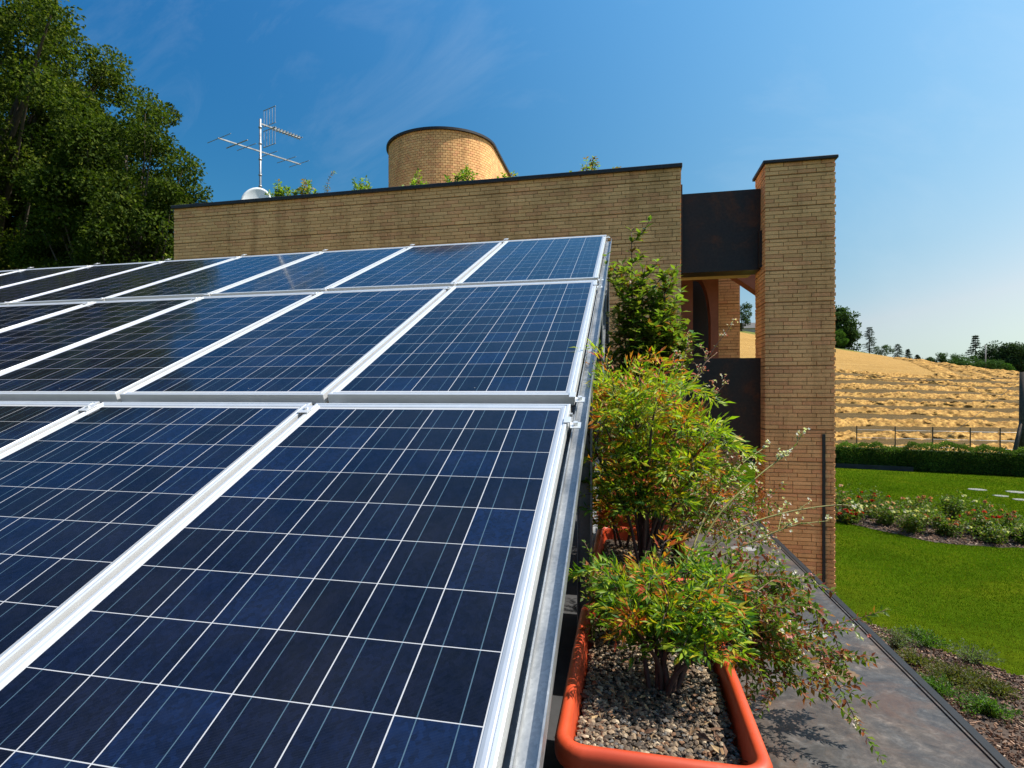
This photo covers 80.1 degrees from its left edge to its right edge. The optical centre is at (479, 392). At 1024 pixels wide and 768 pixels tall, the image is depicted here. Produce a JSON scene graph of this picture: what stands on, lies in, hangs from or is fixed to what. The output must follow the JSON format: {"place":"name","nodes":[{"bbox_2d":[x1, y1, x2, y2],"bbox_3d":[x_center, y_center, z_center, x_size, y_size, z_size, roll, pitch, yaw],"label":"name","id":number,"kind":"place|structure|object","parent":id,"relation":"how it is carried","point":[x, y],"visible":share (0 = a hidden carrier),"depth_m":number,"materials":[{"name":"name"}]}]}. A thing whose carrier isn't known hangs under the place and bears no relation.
{"place":"outdoors","nodes":[
{"label":"outdoors","id":0,"kind":"place"},
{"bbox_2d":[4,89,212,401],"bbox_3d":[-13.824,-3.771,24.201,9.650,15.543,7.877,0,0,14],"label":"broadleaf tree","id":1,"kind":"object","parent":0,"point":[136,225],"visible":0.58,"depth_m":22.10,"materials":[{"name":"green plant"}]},
{"bbox_2d":[0,0,1023,363],"label":"sky","id":2,"kind":"structure","parent":0,"point":[920,103],"materials":[{"name":"blue"}]},
{"bbox_2d":[602,215,704,460],"bbox_3d":[1.339,-0.321,4.829,0.857,2.124,0.794,0,0,14],"label":"laurel shrub","id":3,"kind":"object","parent":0,"point":[661,330],"visible":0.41,"depth_m":4.74,"materials":[{"name":"green plant"}]},
{"bbox_2d":[684,449,1023,677],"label":"lawn","id":4,"kind":"structure","parent":0,"point":[1003,646],"depth_m":11.97,"materials":[{"name":"green plant"}]},
{"bbox_2d":[0,82,129,238],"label":"broadleaf tree","id":5,"kind":"object","parent":4,"relation":"on","point":[11,100],"visible":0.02,"depth_m":27.20,"materials":[{"name":"green plant"}]},
{"bbox_2d":[0,0,182,270],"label":"broadleaf tree","id":6,"kind":"object","parent":4,"relation":"on","point":[28,80],"visible":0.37,"depth_m":25.21,"materials":[{"name":"green plant"}]},
{"bbox_2d":[171,126,838,594],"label":"brick house","id":7,"kind":"structure","parent":4,"relation":"on","point":[769,244],"depth_m":9.70,"materials":[{"name":"brick"}]},
{"bbox_2d":[241,187,269,199],"bbox_3d":[-4.803,-3.792,12.760,0.541,1.144,0.670,0,0,36],"label":"satellite dish","id":8,"kind":"object","parent":7,"relation":"on","point":[254,193],"visible":0.22,"depth_m":12.92,"materials":[{"name":"white metal"}]},
{"bbox_2d":[208,105,308,187],"bbox_3d":[-4.854,-4.820,13.546,0.838,3.201,2.119,0,0,35],"label":"roof aerial","id":9,"kind":"object","parent":7,"relation":"on","point":[273,128],"visible":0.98,"depth_m":13.65,"materials":[{"name":"metal"}]},
{"bbox_2d":[264,179,299,196],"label":"roof plant","id":10,"kind":"object","parent":7,"relation":"on","point":[280,191],"visible":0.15,"depth_m":11.95,"materials":[{"name":"green plant"}]},
{"bbox_2d":[296,179,319,194],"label":"roof plant","id":11,"kind":"object","parent":7,"relation":"on","point":[301,190],"visible":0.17,"depth_m":11.86,"materials":[{"name":"green plant"}]},
{"bbox_2d":[352,175,371,189],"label":"roof plant","id":12,"kind":"object","parent":7,"relation":"on","point":[359,187],"visible":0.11,"depth_m":11.54,"materials":[{"name":"green plant"}]},
{"bbox_2d":[402,167,428,185],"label":"roof plant","id":13,"kind":"object","parent":7,"relation":"on","point":[414,181],"visible":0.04,"depth_m":11.32,"materials":[{"name":"green plant"}]},
{"bbox_2d":[443,163,477,181],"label":"roof plant","id":14,"kind":"object","parent":7,"relation":"on","point":[467,172],"visible":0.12,"depth_m":11.05,"materials":[{"name":"green plant"}]},
{"bbox_2d":[543,512,576,767],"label":"flat roof","id":15,"kind":"structure","parent":7,"relation":"attached to","point":[568,632],"depth_m":2.59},
{"bbox_2d":[0,235,611,767],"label":"mounting rack","id":16,"kind":"object","parent":15,"relation":"on","point":[528,729],"visible":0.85,"depth_m":1.54,"materials":[{"name":"metal"}]},
{"bbox_2d":[0,265,91,286],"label":"solar panel","id":17,"kind":"object","parent":16,"relation":"attached to","point":[15,277],"visible":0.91,"depth_m":7.07,"materials":[{"name":"glass"}]},
{"bbox_2d":[0,301,93,330],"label":"solar panel","id":18,"kind":"object","parent":16,"relation":"attached to","point":[11,316],"visible":0.74,"depth_m":4.82,"materials":[{"name":"glass"}]},
{"bbox_2d":[0,401,99,453],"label":"solar panel","id":19,"kind":"object","parent":16,"relation":"attached to","point":[21,422],"visible":0.82,"depth_m":2.53,"materials":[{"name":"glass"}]},
{"bbox_2d":[0,261,158,304],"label":"solar panel","id":20,"kind":"object","parent":16,"relation":"attached to","point":[23,290],"visible":0.85,"depth_m":6.36,"materials":[{"name":"glass"}]},
{"bbox_2d":[0,297,194,372],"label":"solar panel","id":21,"kind":"object","parent":16,"relation":"attached to","point":[22,344],"visible":0.78,"depth_m":4.17,"materials":[{"name":"glass"}]},
{"bbox_2d":[8,256,238,304],"bbox_3d":[-3.408,-1.140,6.086,0.994,0.043,2.000,0,22,13],"label":"solar panel","id":22,"kind":"object","parent":16,"relation":"attached to","point":[111,285],"visible":0.82,"depth_m":5.86,"materials":[{"name":"glass"}]},
{"bbox_2d":[0,402,311,672],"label":"solar panel","id":23,"kind":"object","parent":16,"relation":"attached to","point":[93,500],"visible":0.93,"depth_m":1.88,"materials":[{"name":"glass"}]},
{"bbox_2d":[0,292,313,402],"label":"solar panel","id":24,"kind":"object","parent":16,"relation":"attached to","point":[111,366],"visible":0.85,"depth_m":3.41,"materials":[{"name":"glass"}]},
{"bbox_2d":[104,251,320,300],"bbox_3d":[-2.423,-1.141,5.849,0.994,0.044,2.000,0,22,14],"label":"solar panel","id":25,"kind":"object","parent":16,"relation":"attached to","point":[211,279],"visible":0.81,"depth_m":5.59,"materials":[{"name":"glass"}]},
{"bbox_2d":[119,286,448,403],"bbox_3d":[-0.903,-0.351,3.498,0.994,0.045,2.000,0,22,14],"label":"solar panel","id":26,"kind":"object","parent":16,"relation":"attached to","point":[317,348],"visible":0.9,"depth_m":3.10,"materials":[{"name":"glass"}]},
{"bbox_2d":[0,403,570,767],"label":"solar panel","id":27,"kind":"object","parent":16,"relation":"attached to","point":[336,585],"visible":0.98,"depth_m":1.27,"materials":[{"name":"glass"}]},
{"bbox_2d":[210,247,406,295],"bbox_3d":[-1.437,-1.139,5.612,0.994,0.043,2.000,0,22,14],"label":"solar panel","id":28,"kind":"object","parent":16,"relation":"attached to","point":[318,272],"visible":0.8,"depth_m":5.36,"materials":[{"name":"glass"}]},
{"bbox_2d":[327,241,503,290],"bbox_3d":[-0.452,-1.141,5.375,0.994,0.044,2.000,0,22,13],"label":"solar panel","id":29,"kind":"object","parent":16,"relation":"attached to","point":[440,265],"visible":0.89,"depth_m":5.10,"materials":[{"name":"glass"}]},
{"bbox_2d":[327,280,596,404],"bbox_3d":[0.083,-0.351,3.261,0.994,0.045,2.000,0,22,13],"label":"solar panel","id":30,"kind":"object","parent":16,"relation":"attached to","point":[511,343],"visible":0.98,"depth_m":2.83,"materials":[{"name":"glass"}]},
{"bbox_2d":[456,235,605,285],"bbox_3d":[0.534,-1.138,5.139,0.994,0.045,2.000,0,22,13],"label":"solar panel","id":31,"kind":"object","parent":16,"relation":"attached to","point":[578,258],"visible":0.89,"depth_m":4.87,"materials":[{"name":"glass"}]},
{"bbox_2d":[569,156,621,171],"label":"roof plant","id":32,"kind":"object","parent":7,"relation":"on","point":[586,168],"visible":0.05,"depth_m":10.54,"materials":[{"name":"green plant"}]},
{"bbox_2d":[693,281,708,358],"bbox_3d":[4.466,-0.810,12.965,0.978,3.620,0.300,0,0,14],"label":"doorway","id":33,"kind":"structure","parent":7,"relation":"in","point":[700,313],"depth_m":12.77,"materials":[{"name":"black plastic"}]},
{"bbox_2d":[692,456,912,471],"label":"kerb wall","id":34,"kind":"structure","parent":4,"relation":"on","point":[873,467],"depth_m":30.02,"materials":[{"name":"concrete"}]},
{"bbox_2d":[659,460,1014,767],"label":"terrace wall","id":35,"kind":"structure","parent":4,"relation":"on","point":[915,720],"depth_m":1.88,"materials":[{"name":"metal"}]},
{"bbox_2d":[601,491,668,528],"bbox_3d":[0.963,0.836,3.739,0.401,0.325,0.847,0,0,14],"label":"planter","id":36,"kind":"object","parent":35,"relation":"on","point":[623,525],"visible":0.06,"depth_m":3.35,"materials":[{"name":"orange plastic"}]},
{"bbox_2d":[593,345,688,492],"bbox_3d":[0.923,0.242,3.567,0.639,1.055,0.609,0,0,14],"label":"nandina","id":37,"kind":"object","parent":36,"relation":"on","point":[647,363],"visible":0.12,"depth_m":3.54,"materials":[{"name":"green plant"}]},
{"bbox_2d":[659,318,737,443],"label":"flowering sprigs","id":38,"kind":"object","parent":36,"relation":"in","point":[704,367],"visible":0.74,"depth_m":3.83,"materials":[{"name":"green plant"}]},
{"bbox_2d":[589,527,697,598],"bbox_3d":[0.697,0.836,2.630,0.401,0.325,0.847,0,0,14],"label":"planter","id":39,"kind":"object","parent":35,"relation":"on","point":[604,542],"visible":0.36,"depth_m":2.79,"materials":[{"name":"orange plastic"}]},
{"bbox_2d":[593,457,651,547],"bbox_3d":[0.675,0.533,2.892,0.434,0.473,0.394,0,0,42],"label":"nandina","id":40,"kind":"object","parent":39,"relation":"in","point":[600,521],"visible":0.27,"depth_m":2.88,"materials":[{"name":"green plant"}]},
{"bbox_2d":[568,339,766,567],"bbox_3d":[0.746,0.259,2.560,0.855,1.023,0.846,0,0,-31],"label":"nandina","id":41,"kind":"object","parent":39,"relation":"on","point":[645,473],"visible":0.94,"depth_m":2.47,"materials":[{"name":"green plant"}]},
{"bbox_2d":[685,427,867,572],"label":"flowering sprigs","id":42,"kind":"object","parent":39,"relation":"in","point":[779,512],"visible":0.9,"depth_m":2.35,"materials":[{"name":"beige plant"}]},
{"bbox_2d":[555,603,772,767],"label":"planter","id":43,"kind":"object","parent":35,"relation":"on","point":[614,713],"visible":0.71,"depth_m":1.35,"materials":[{"name":"orange plastic"}]},
{"bbox_2d":[568,540,680,639],"bbox_3d":[0.417,0.588,1.798,0.326,0.306,0.406,0,0,21],"label":"nandina","id":44,"kind":"object","parent":43,"relation":"on","point":[592,615],"visible":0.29,"depth_m":1.77,"materials":[{"name":"green plant"}]},
{"bbox_2d":[567,525,761,696],"bbox_3d":[0.452,0.555,1.520,0.490,0.431,0.441,0,0,14],"label":"nandina","id":45,"kind":"object","parent":43,"relation":"in","point":[665,613],"visible":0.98,"depth_m":1.46,"materials":[{"name":"green plant"}]},
{"bbox_2d":[650,418,787,566],"bbox_3d":[1.118,0.496,2.849,0.628,0.757,1.049,0,0,14],"label":"abelia","id":46,"kind":"object","parent":35,"relation":"on","point":[708,521],"visible":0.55,"depth_m":2.76,"materials":[{"name":"green plant"}]},
{"bbox_2d":[680,527,890,764],"bbox_3d":[0.905,0.698,1.781,0.671,0.544,0.524,0,0,-15],"label":"abelia","id":47,"kind":"object","parent":35,"relation":"on","point":[774,628],"visible":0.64,"depth_m":1.72,"materials":[{"name":"green plant"}]},
{"bbox_2d":[691,439,1023,475],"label":"hedge","id":48,"kind":"object","parent":4,"relation":"on","point":[980,459],"visible":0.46,"depth_m":28.97,"materials":[{"name":"green plant"}]},
{"bbox_2d":[835,507,1023,547],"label":"bark chips","id":49,"kind":"object","parent":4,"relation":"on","point":[932,533],"visible":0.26,"depth_m":15.97,"materials":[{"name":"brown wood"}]},
{"bbox_2d":[834,481,856,510],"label":"rose bush","id":50,"kind":"object","parent":49,"relation":"on","point":[839,493],"visible":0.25,"depth_m":19.10,"materials":[{"name":"green plant"}]},
{"bbox_2d":[835,504,866,524],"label":"rose bush","id":51,"kind":"object","parent":49,"relation":"on","point":[851,516],"visible":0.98,"depth_m":17.59,"materials":[{"name":"green plant"}]},
{"bbox_2d":[835,493,874,520],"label":"rose bush","id":52,"kind":"object","parent":49,"relation":"on","point":[845,499],"visible":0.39,"depth_m":18.11,"materials":[{"name":"green plant"}]},
{"bbox_2d":[850,483,890,516],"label":"rose bush","id":53,"kind":"object","parent":49,"relation":"on","point":[873,497],"visible":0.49,"depth_m":18.35,"materials":[{"name":"green plant"}]},
{"bbox_2d":[862,499,908,525],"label":"rose bush","id":54,"kind":"object","parent":49,"relation":"on","point":[882,517],"visible":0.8,"depth_m":17.33,"materials":[{"name":"green plant"}]},
{"bbox_2d":[886,503,931,533],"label":"rose bush","id":55,"kind":"object","parent":49,"relation":"on","point":[913,520],"visible":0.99,"depth_m":16.30,"materials":[{"name":"green plant"}]},
{"bbox_2d":[900,493,940,520],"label":"rose bush","id":56,"kind":"object","parent":49,"relation":"on","point":[916,504],"visible":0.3,"depth_m":17.45,"materials":[{"name":"green plant"}]},
{"bbox_2d":[901,496,943,526],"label":"rose bush","id":57,"kind":"object","parent":49,"relation":"on","point":[908,502],"visible":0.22,"depth_m":16.89,"materials":[{"name":"green plant"}]},
{"bbox_2d":[923,507,975,537],"bbox_3d":[12.360,3.463,16.121,0.950,0.726,1.212,0,0,-18],"label":"rose bush","id":58,"kind":"object","parent":49,"relation":"on","point":[944,527],"visible":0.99,"depth_m":16.01,"materials":[{"name":"green plant"}]},
{"bbox_2d":[934,488,977,523],"bbox_3d":[13.273,3.247,17.063,0.815,1.116,0.843,0,0,-14],"label":"rose bush","id":59,"kind":"object","parent":49,"relation":"on","point":[950,508],"visible":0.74,"depth_m":16.94,"materials":[{"name":"green plant"}]},
{"bbox_2d":[948,506,1002,533],"bbox_3d":[13.208,3.422,16.216,1.036,0.770,1.156,0,0,14],"label":"rose bush","id":60,"kind":"object","parent":49,"relation":"on","point":[988,517],"visible":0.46,"depth_m":16.11,"materials":[{"name":"green plant"}]},
{"bbox_2d":[965,495,1006,522],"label":"rose bush","id":61,"kind":"object","parent":49,"relation":"on","point":[985,502],"visible":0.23,"depth_m":16.56,"materials":[{"name":"green plant"}]},
{"bbox_2d":[962,517,1019,544],"bbox_3d":[12.981,3.495,15.353,1.032,0.654,0.966,0,0,-16],"label":"rose bush","id":62,"kind":"object","parent":49,"relation":"on","point":[993,532],"visible":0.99,"depth_m":15.26,"materials":[{"name":"green plant"}]},
{"bbox_2d":[984,508,1023,537],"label":"rose bush","id":63,"kind":"object","parent":49,"relation":"on","point":[1007,519],"visible":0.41,"depth_m":15.84,"materials":[{"name":"green plant"}]},
{"bbox_2d":[1006,520,1023,543],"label":"rose bush","id":64,"kind":"object","parent":49,"relation":"on","point":[1019,536],"visible":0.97,"depth_m":15.17,"materials":[{"name":"green plant"}]},
{"bbox_2d":[856,426,1016,449],"bbox_3d":[27.914,3.085,37.216,8.378,1.950,0.056,0,0,21],"label":"wire fence","id":65,"kind":"object","parent":4,"relation":"on","point":[941,439],"visible":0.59,"depth_m":36.97,"materials":[{"name":"grey metal"}]},
{"bbox_2d":[862,620,1023,767],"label":"mulch bed","id":66,"kind":"object","parent":4,"relation":"on","point":[991,723],"visible":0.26,"depth_m":7.18,"materials":[{"name":"brown wood"}]},
{"bbox_2d":[876,623,923,649],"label":"shrub","id":67,"kind":"object","parent":66,"relation":"on","point":[897,642],"visible":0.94,"depth_m":8.93,"materials":[{"name":"green plant"}]},
{"bbox_2d":[894,646,946,673],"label":"shrub","id":68,"kind":"object","parent":66,"relation":"on","point":[908,656],"visible":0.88,"depth_m":8.46,"materials":[{"name":"green plant"}]},
{"bbox_2d":[899,624,952,649],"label":"shrub","id":69,"kind":"object","parent":66,"relation":"on","point":[926,640],"visible":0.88,"depth_m":9.12,"materials":[{"name":"green plant"}]},
{"bbox_2d":[916,671,969,698],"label":"shrub","id":70,"kind":"object","parent":66,"relation":"on","point":[940,690],"visible":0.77,"depth_m":7.64,"materials":[{"name":"green plant"}]},
{"bbox_2d":[913,656,995,695],"bbox_3d":[6.157,3.686,7.929,0.962,0.295,0.978,0,0,-44],"label":"shrub","id":71,"kind":"object","parent":66,"relation":"on","point":[954,674],"visible":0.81,"depth_m":7.94,"materials":[{"name":"green plant"}]},
{"bbox_2d":[941,638,1004,666],"bbox_3d":[6.862,3.645,8.498,0.632,0.341,0.697,0,0,-24],"label":"shrub","id":72,"kind":"object","parent":66,"relation":"on","point":[971,657],"visible":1,"depth_m":8.47,"materials":[{"name":"green plant"}]},
{"bbox_2d":[933,665,1017,696],"bbox_3d":[6.365,3.688,7.840,0.764,0.295,0.769,0,0,-4],"label":"shrub","id":73,"kind":"object","parent":66,"relation":"on","point":[974,672],"visible":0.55,"depth_m":7.80,"materials":[{"name":"green plant"}]},
{"bbox_2d":[951,690,1022,723],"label":"shrub","id":74,"kind":"object","parent":66,"relation":"on","point":[987,708],"visible":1,"depth_m":7.11,"materials":[{"name":"green plant"}]},
{"bbox_2d":[976,676,1023,701],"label":"shrub","id":75,"kind":"object","parent":66,"relation":"on","point":[992,683],"visible":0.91,"depth_m":7.57,"materials":[{"name":"green plant"}]},
{"bbox_2d":[1012,372,1023,453],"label":"utility pole","id":76,"kind":"object","parent":4,"relation":"on","point":[1019,440],"visible":0.63,"depth_m":32.50,"materials":[{"name":"grey metal"}]},
{"bbox_2d":[839,377,1019,440],"bbox_3d":[23.199,0.801,34.791,12.662,3.972,1.522,0,0,14],"label":"overhead wire","id":77,"kind":"object","parent":76,"relation":"attached to","point":[941,380],"visible":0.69,"depth_m":33.65,"materials":[{"name":"black plastic"}]},
{"bbox_2d":[740,330,1018,444],"bbox_3d":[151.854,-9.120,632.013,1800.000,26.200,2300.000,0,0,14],"label":"field","id":78,"kind":"structure","parent":0,"point":[855,360],"depth_m":65.93,"materials":[{"name":"beige plant"}]},
{"bbox_2d":[740,302,752,330],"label":"crest tree","id":79,"kind":"object","parent":78,"relation":"on","point":[744,317],"visible":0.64,"depth_m":155.84,"materials":[{"name":"green plant"}]},
{"bbox_2d":[742,323,755,332],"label":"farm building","id":80,"kind":"structure","parent":78,"relation":"on","point":[750,327],"depth_m":163.73,"materials":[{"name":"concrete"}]},
{"bbox_2d":[834,329,849,347],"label":"crest tree","id":81,"kind":"object","parent":78,"relation":"on","point":[841,342],"visible":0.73,"depth_m":150.57,"materials":[{"name":"green plant"}]},
{"bbox_2d":[834,306,862,350],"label":"crest tree","id":82,"kind":"object","parent":78,"relation":"on","point":[849,328],"visible":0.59,"depth_m":152.83,"materials":[{"name":"green plant"}]},
{"bbox_2d":[862,327,876,352],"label":"conifer tree","id":83,"kind":"object","parent":78,"relation":"on","point":[869,334],"visible":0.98,"depth_m":153.08,"materials":[{"name":"green plant"}]},
{"bbox_2d":[873,345,894,355],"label":"crest tree","id":84,"kind":"object","parent":78,"relation":"on","point":[879,351],"visible":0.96,"depth_m":151.05,"materials":[{"name":"green plant"}]},
{"bbox_2d":[891,344,903,356],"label":"conifer tree","id":85,"kind":"object","parent":78,"relation":"on","point":[896,349],"visible":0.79,"depth_m":151.62,"materials":[{"name":"green plant"}]},
{"bbox_2d":[835,441,1013,452],"bbox_3d":[39.869,3.524,38.423,46.074,0.792,3.558,0,0,10],"label":"straw windrow","id":86,"kind":"object","parent":78,"relation":"on","point":[1009,445],"visible":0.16,"depth_m":39.17,"materials":[{"name":"beige plant"}]},
{"bbox_2d":[834,430,1015,440],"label":"straw windrow","id":87,"kind":"object","parent":78,"relation":"on","point":[890,434],"visible":0.52,"depth_m":44.14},
{"bbox_2d":[834,417,1018,427],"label":"straw windrow","id":88,"kind":"object","parent":78,"relation":"on","point":[926,422],"visible":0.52,"depth_m":48.90,"materials":[{"name":"beige plant"}]},
{"bbox_2d":[834,406,1018,417],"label":"straw windrow","id":89,"kind":"object","parent":78,"relation":"on","point":[930,412],"visible":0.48,"depth_m":53.97,"materials":[{"name":"beige plant"}]},
{"bbox_2d":[834,398,1018,408],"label":"straw windrow","id":90,"kind":"object","parent":78,"relation":"on","point":[985,404],"visible":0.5,"depth_m":58.50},
{"bbox_2d":[834,391,1018,400],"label":"straw windrow","id":91,"kind":"object","parent":78,"relation":"on","point":[954,396],"visible":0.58,"depth_m":63.34,"materials":[{"name":"beige plant"}]},
{"bbox_2d":[894,357,958,375],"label":"straw windrow","id":92,"kind":"object","parent":78,"relation":"on","point":[936,370],"visible":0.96,"depth_m":99.53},
{"bbox_2d":[835,383,1018,394],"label":"straw windrow","id":93,"kind":"object","parent":78,"relation":"on","point":[909,387],"visible":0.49,"depth_m":69.05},
{"bbox_2d":[835,374,1018,386],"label":"straw windrow","id":94,"kind":"object","parent":78,"relation":"on","point":[947,382],"visible":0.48,"depth_m":75.65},
{"bbox_2d":[835,368,1018,382],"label":"straw windrow","id":95,"kind":"object","parent":78,"relation":"on","point":[895,374],"visible":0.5,"depth_m":82.25,"materials":[{"name":"beige plant"}]},
{"bbox_2d":[927,352,948,362],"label":"crest tree","id":96,"kind":"object","parent":78,"relation":"on","point":[939,356],"visible":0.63,"depth_m":147.69,"materials":[{"name":"green plant"}]},
{"bbox_2d":[917,359,992,377],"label":"straw windrow","id":97,"kind":"object","parent":78,"relation":"on","point":[952,367],"visible":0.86,"depth_m":97.63,"materials":[{"name":"beige plant"}]},
{"bbox_2d":[950,356,987,365],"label":"crest tree","id":98,"kind":"object","parent":78,"relation":"on","point":[964,360],"visible":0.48,"depth_m":139.12,"materials":[{"name":"green plant"}]},
{"bbox_2d":[965,335,981,363],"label":"conifer tree","id":99,"kind":"object","parent":78,"relation":"on","point":[975,343],"visible":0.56,"depth_m":146.13,"materials":[{"name":"green plant"}]},
{"bbox_2d":[964,358,991,368],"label":"crest tree","id":100,"kind":"object","parent":78,"relation":"on","point":[979,363],"visible":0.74,"depth_m":136.48,"materials":[{"name":"green plant"}]},
{"bbox_2d":[938,362,1018,379],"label":"straw windrow","id":101,"kind":"object","parent":78,"relation":"on","point":[997,374],"visible":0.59,"depth_m":94.22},
{"bbox_2d":[965,365,1018,375],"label":"straw windrow","id":102,"kind":"object","parent":78,"relation":"on","point":[1011,373],"visible":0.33,"depth_m":101.84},
{"bbox_2d":[982,359,1008,369],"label":"crest tree","id":103,"kind":"object","parent":78,"relation":"on","point":[999,363],"visible":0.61,"depth_m":134.26,"materials":[{"name":"green plant"}]},
{"bbox_2d":[973,340,1023,368],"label":"crest tree","id":104,"kind":"object","parent":78,"relation":"on","point":[989,350],"visible":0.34,"depth_m":141.45,"materials":[{"name":"green plant"}]},
{"bbox_2d":[991,341,1023,371],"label":"crest tree","id":105,"kind":"object","parent":78,"relation":"on","point":[1015,347],"visible":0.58,"depth_m":138.04,"materials":[{"name":"green plant"}]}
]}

